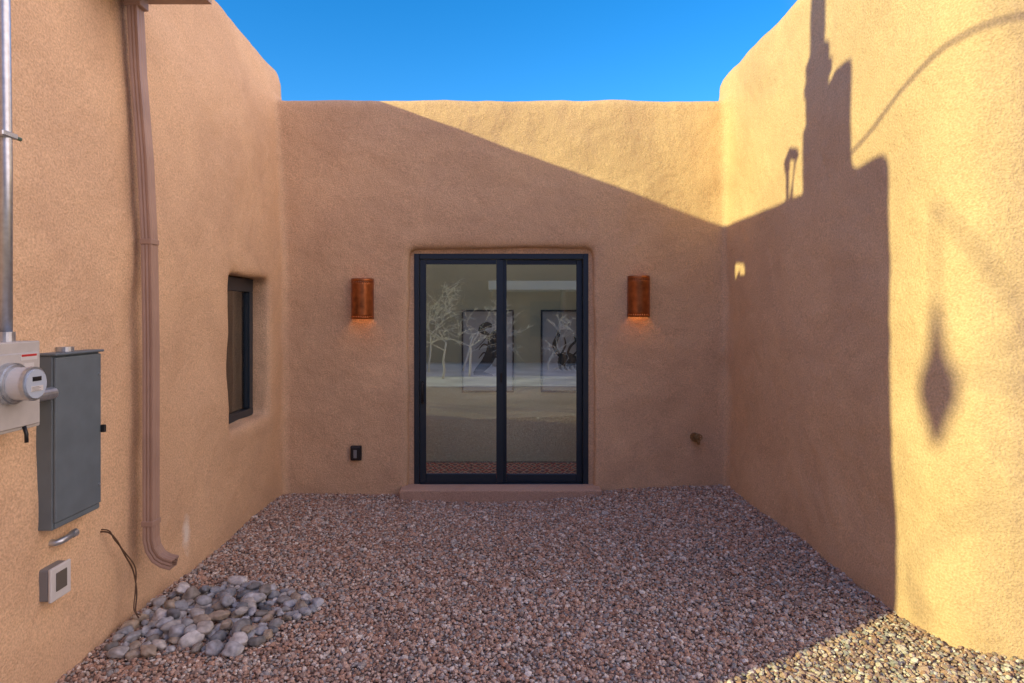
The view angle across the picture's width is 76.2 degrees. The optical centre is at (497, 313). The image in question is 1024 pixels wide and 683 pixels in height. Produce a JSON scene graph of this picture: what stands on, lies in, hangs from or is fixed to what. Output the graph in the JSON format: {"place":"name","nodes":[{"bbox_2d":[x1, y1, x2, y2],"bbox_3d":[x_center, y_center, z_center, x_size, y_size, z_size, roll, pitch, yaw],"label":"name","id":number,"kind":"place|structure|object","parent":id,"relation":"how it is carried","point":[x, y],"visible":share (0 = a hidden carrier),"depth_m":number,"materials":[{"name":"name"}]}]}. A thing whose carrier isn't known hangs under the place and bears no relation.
{"place":"outdoors","nodes":[
{"label":"outdoors","id":0,"kind":"place"},
{"bbox_2d":[215,0,796,101],"label":"sky","id":1,"kind":"structure","parent":0,"point":[355,50],"materials":[{"name":"blue"}]},
{"bbox_2d":[55,484,1023,682],"bbox_3d":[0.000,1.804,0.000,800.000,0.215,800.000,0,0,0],"label":"ground","id":2,"kind":"structure","parent":0,"point":[586,652],"depth_m":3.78,"materials":[{"name":"brown gravel"}]},
{"bbox_2d":[103,575,323,659],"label":"river rocks","id":3,"kind":"object","parent":2,"relation":"on","point":[172,623],"visible":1,"depth_m":3.82,"materials":[{"name":"grey stone"}]},
{"bbox_2d":[399,484,601,503],"bbox_3d":[0.033,1.945,6.660,2.035,0.350,0.260,0,0,0],"label":"door sill","id":4,"kind":"structure","parent":2,"relation":"on","point":[482,493],"depth_m":6.53,"materials":[{"name":"paint"}]},
{"bbox_2d":[414,254,419,483],"bbox_3d":[-0.838,0.595,6.820,0.054,2.420,0.120,0,0,0],"label":"frame","id":5,"kind":"object","parent":4,"relation":"on","point":[416,369],"visible":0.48,"depth_m":6.76,"materials":[{"name":"brown metal"}]},
{"bbox_2d":[420,482,582,483],"bbox_3d":[0.037,1.786,6.815,1.694,0.037,0.130,0,0,0],"label":"threshold","id":6,"kind":"object","parent":4,"relation":"on","point":[514,483],"visible":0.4,"depth_m":6.78,"materials":[{"name":"brown metal"}]},
{"bbox_2d":[420,259,425,482],"bbox_3d":[-0.776,0.603,6.798,0.064,2.322,0.035,0,0,0],"label":"slide stile","id":7,"kind":"object","parent":6,"relation":"on","point":[422,367],"visible":1,"depth_m":6.78,"materials":[{"name":"brown metal"}]},
{"bbox_2d":[421,382,422,402],"bbox_3d":[-0.777,0.825,6.749,0.018,0.218,0.066,0,0,0],"label":"handle","id":8,"kind":"object","parent":7,"relation":"attached to","point":[422,392],"visible":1,"depth_m":6.72,"materials":[{"name":"black plastic"}]},
{"bbox_2d":[421,381,423,403],"bbox_3d":[-0.777,0.825,6.775,0.028,0.240,0.010,0,0,0],"label":"handle plate","id":9,"kind":"object","parent":7,"relation":"attached to","point":[423,392],"visible":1,"depth_m":6.77,"materials":[{"name":"black metal"}]},
{"bbox_2d":[426,473,495,482],"bbox_3d":[-0.379,1.717,6.798,0.727,0.095,0.031,0,0,0],"label":"slide bottom","id":10,"kind":"object","parent":6,"relation":"on","point":[460,477],"visible":1,"depth_m":6.78,"materials":[{"name":"brown metal"}]},
{"bbox_2d":[496,259,502,482],"bbox_3d":[0.024,0.603,6.798,0.074,2.322,0.035,0,0,0],"label":"slide stile","id":11,"kind":"object","parent":6,"relation":"on","point":[499,370],"visible":1,"depth_m":6.78,"materials":[{"name":"brown metal"}]},
{"bbox_2d":[503,260,506,481],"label":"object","id":12,"kind":"object","parent":6,"relation":"on","point":[504,370],"visible":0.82,"depth_m":6.82,"materials":[{"name":"brown metal"}]},
{"bbox_2d":[507,473,575,481],"bbox_3d":[0.460,1.724,6.841,0.727,0.081,0.034,0,0,0],"label":"door bottom rail","id":13,"kind":"object","parent":6,"relation":"on","point":[541,477],"visible":1,"depth_m":6.82,"materials":[{"name":"brown metal"}]},
{"bbox_2d":[576,260,581,481],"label":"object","id":14,"kind":"object","parent":6,"relation":"on","point":[578,370],"visible":1,"depth_m":6.82,"materials":[{"name":"brown metal"}]},
{"bbox_2d":[582,254,587,483],"bbox_3d":[0.913,0.595,6.820,0.054,2.420,0.120,0,0,0],"label":"frame","id":15,"kind":"object","parent":4,"relation":"on","point":[585,369],"visible":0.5,"depth_m":6.76,"materials":[{"name":"brown metal"}]},
{"bbox_2d":[426,264,575,462],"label":"wall","id":16,"kind":"structure","parent":2,"relation":"on","point":[461,426],"depth_m":7.80,"materials":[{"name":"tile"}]},
{"bbox_2d":[462,310,513,391],"bbox_3d":[-0.117,0.451,7.779,0.622,0.980,0.038,0,0,0],"label":"framed artwork","id":17,"kind":"object","parent":16,"relation":"attached to","point":[478,350],"visible":0.76,"depth_m":7.78,"materials":[{"name":"black"}]},
{"bbox_2d":[426,463,575,472],"bbox_3d":[0.100,1.772,7.360,4.000,0.015,0.680,0,0,0],"label":"rug","id":18,"kind":"object","parent":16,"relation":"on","point":[491,467],"depth_m":7.44,"materials":[{"name":"fabric"}]},
{"bbox_2d":[541,310,575,391],"bbox_3d":[0.825,0.451,7.779,0.622,0.980,0.038,0,0,0],"label":"framed artwork","id":19,"kind":"object","parent":16,"relation":"attached to","point":[558,350],"visible":0.8,"depth_m":7.78,"materials":[{"name":"black"}]},
{"bbox_2d":[0,0,1023,682],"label":"walls","id":20,"kind":"structure","parent":2,"relation":"on","point":[810,222],"depth_m":4.70,"materials":[{"name":"paint"}]},
{"bbox_2d":[0,0,21,341],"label":"service mast","id":21,"kind":"object","parent":20,"relation":"attached to","point":[8,136],"visible":0.89,"depth_m":2.77,"materials":[{"name":"metal"}]},
{"bbox_2d":[0,341,58,442],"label":"electric meter","id":22,"kind":"object","parent":20,"relation":"attached to","point":[24,391],"visible":1,"depth_m":2.71,"materials":[{"name":"paint"}]},
{"bbox_2d":[39,559,70,603],"bbox_3d":[-2.202,1.312,3.200,0.136,0.163,0.149,0,0,0],"label":"junction box","id":23,"kind":"object","parent":20,"relation":"attached to","point":[55,581],"visible":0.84,"depth_m":3.16,"materials":[{"name":"grey plastic"}]},
{"bbox_2d":[56,567,66,591],"bbox_3d":[-2.136,1.305,3.200,0.004,0.090,0.080,0,0,0],"label":"inner window","id":24,"kind":"structure","parent":23,"relation":"in","point":[61,577],"depth_m":3.20,"materials":[{"name":"grey"}]},
{"bbox_2d":[48,528,79,545],"bbox_3d":[-2.188,1.117,3.253,0.125,0.047,0.138,0,0,0],"label":"conduit stub","id":25,"kind":"object","parent":20,"relation":"attached to","point":[73,533],"visible":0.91,"depth_m":3.23,"materials":[{"name":"metal"}]},
{"bbox_2d":[36,346,105,530],"bbox_3d":[-2.173,0.602,3.283,0.194,0.867,0.381,0,0,0],"label":"breaker panel","id":26,"kind":"object","parent":20,"relation":"attached to","point":[70,428],"visible":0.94,"depth_m":3.21,"materials":[{"name":"paint"}]},
{"bbox_2d":[53,353,100,522],"bbox_3d":[-2.107,0.607,3.281,0.014,0.787,0.355,0,0,0],"label":"door leaf","id":27,"kind":"structure","parent":26,"relation":"in","point":[77,405],"depth_m":3.26,"materials":[{"name":"paint"}]},
{"bbox_2d":[100,529,140,617],"bbox_3d":[-2.141,1.476,3.687,0.091,0.556,0.236,0,0,39],"label":"loose cable","id":28,"kind":"object","parent":20,"relation":"attached to","point":[130,564],"visible":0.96,"depth_m":3.76,"materials":[{"name":"brown plastic"}]},
{"bbox_2d":[126,5,178,570],"bbox_3d":[-2.071,-0.201,3.920,0.278,3.460,0.094,0,0,0],"label":"downspout","id":29,"kind":"object","parent":20,"relation":"attached to","point":[158,554],"visible":1,"depth_m":3.88,"materials":[{"name":"paint"}]},
{"bbox_2d":[123,0,211,11],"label":"roof scupper","id":30,"kind":"object","parent":20,"relation":"attached to","point":[143,5],"visible":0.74,"depth_m":3.97,"materials":[{"name":"paint"}]},
{"bbox_2d":[227,276,252,291],"bbox_3d":[-2.370,-0.260,5.790,0.060,0.120,0.920,0,0,0],"label":"casement window","id":31,"kind":"structure","parent":20,"relation":"attached to","point":[240,284],"depth_m":5.93,"materials":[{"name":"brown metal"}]},
{"bbox_2d":[229,407,252,423],"bbox_3d":[-2.370,0.935,5.790,0.060,0.070,0.920,0,0,0],"label":"frame bottom","id":32,"kind":"object","parent":20,"relation":"on","point":[240,414],"visible":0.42,"depth_m":5.97,"materials":[{"name":"brown metal"}]},
{"bbox_2d":[226,290,245,413],"bbox_3d":[-2.380,0.350,5.790,0.001,1.140,0.820,0,0,0],"label":"pane","id":33,"kind":"object","parent":32,"relation":"on","point":[235,365],"visible":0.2,"depth_m":5.93,"materials":[{"name":"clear glass"}]},
{"bbox_2d":[244,293,247,407],"bbox_3d":[-2.375,0.350,6.153,0.030,1.080,0.030,0,0,0],"label":"sash","id":34,"kind":"object","parent":32,"relation":"on","point":[245,350],"visible":1,"depth_m":6.14,"materials":[{"name":"brown metal"}]},
{"bbox_2d":[246,292,252,407],"bbox_3d":[-2.370,0.350,6.210,0.056,1.098,0.080,0,0,0],"label":"frame","id":35,"kind":"object","parent":32,"relation":"on","point":[250,349],"visible":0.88,"depth_m":6.19,"materials":[{"name":"brown metal"}]},
{"bbox_2d":[350,445,361,460],"bbox_3d":[-1.444,1.427,6.650,0.112,0.150,0.080,0,0,0],"label":"outdoor outlet box","id":36,"kind":"object","parent":20,"relation":"attached to","point":[355,452],"visible":1,"depth_m":6.62,"materials":[{"name":"black plastic"}]},
{"bbox_2d":[353,450,356,457],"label":"electrical outlet","id":37,"kind":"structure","parent":36,"relation":"in","point":[354,451],"depth_m":6.61,"materials":[{"name":"grey plastic"}]},
{"bbox_2d":[351,278,373,318],"bbox_3d":[-1.378,-0.145,6.612,0.226,0.410,0.155,0,0,0],"label":"copper wall sconce","id":38,"kind":"object","parent":20,"relation":"attached to","point":[362,298],"visible":1,"depth_m":6.55,"materials":[{"name":"brown metal"}]},
{"bbox_2d":[414,248,587,253],"bbox_3d":[0.037,-0.723,6.871,1.805,0.214,0.198,0,0,0],"label":"head reveal","id":39,"kind":"object","parent":20,"relation":"attached to","point":[519,251],"visible":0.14,"depth_m":6.77,"materials":[{"name":"paint"}]},
{"bbox_2d":[408,250,594,483],"bbox_3d":[0.035,0.570,6.865,2.170,2.800,0.210,0,0,0],"label":"door frame","id":40,"kind":"structure","parent":20,"relation":"attached to","point":[541,259],"depth_m":6.77,"materials":[{"name":"brown metal"}]},
{"bbox_2d":[627,275,649,316],"bbox_3d":[1.438,-0.169,6.612,0.226,0.416,0.155,0,0,0],"label":"copper wall sconce","id":41,"kind":"object","parent":20,"relation":"attached to","point":[638,294],"visible":1,"depth_m":6.55,"materials":[{"name":"brown metal"}]},
{"bbox_2d":[690,432,702,444],"bbox_3d":[2.014,1.266,6.611,0.090,0.114,0.159,0,0,0],"label":"hose bib","id":42,"kind":"object","parent":20,"relation":"attached to","point":[695,437],"visible":1,"depth_m":6.55,"materials":[{"name":"gold metal"}]}
]}

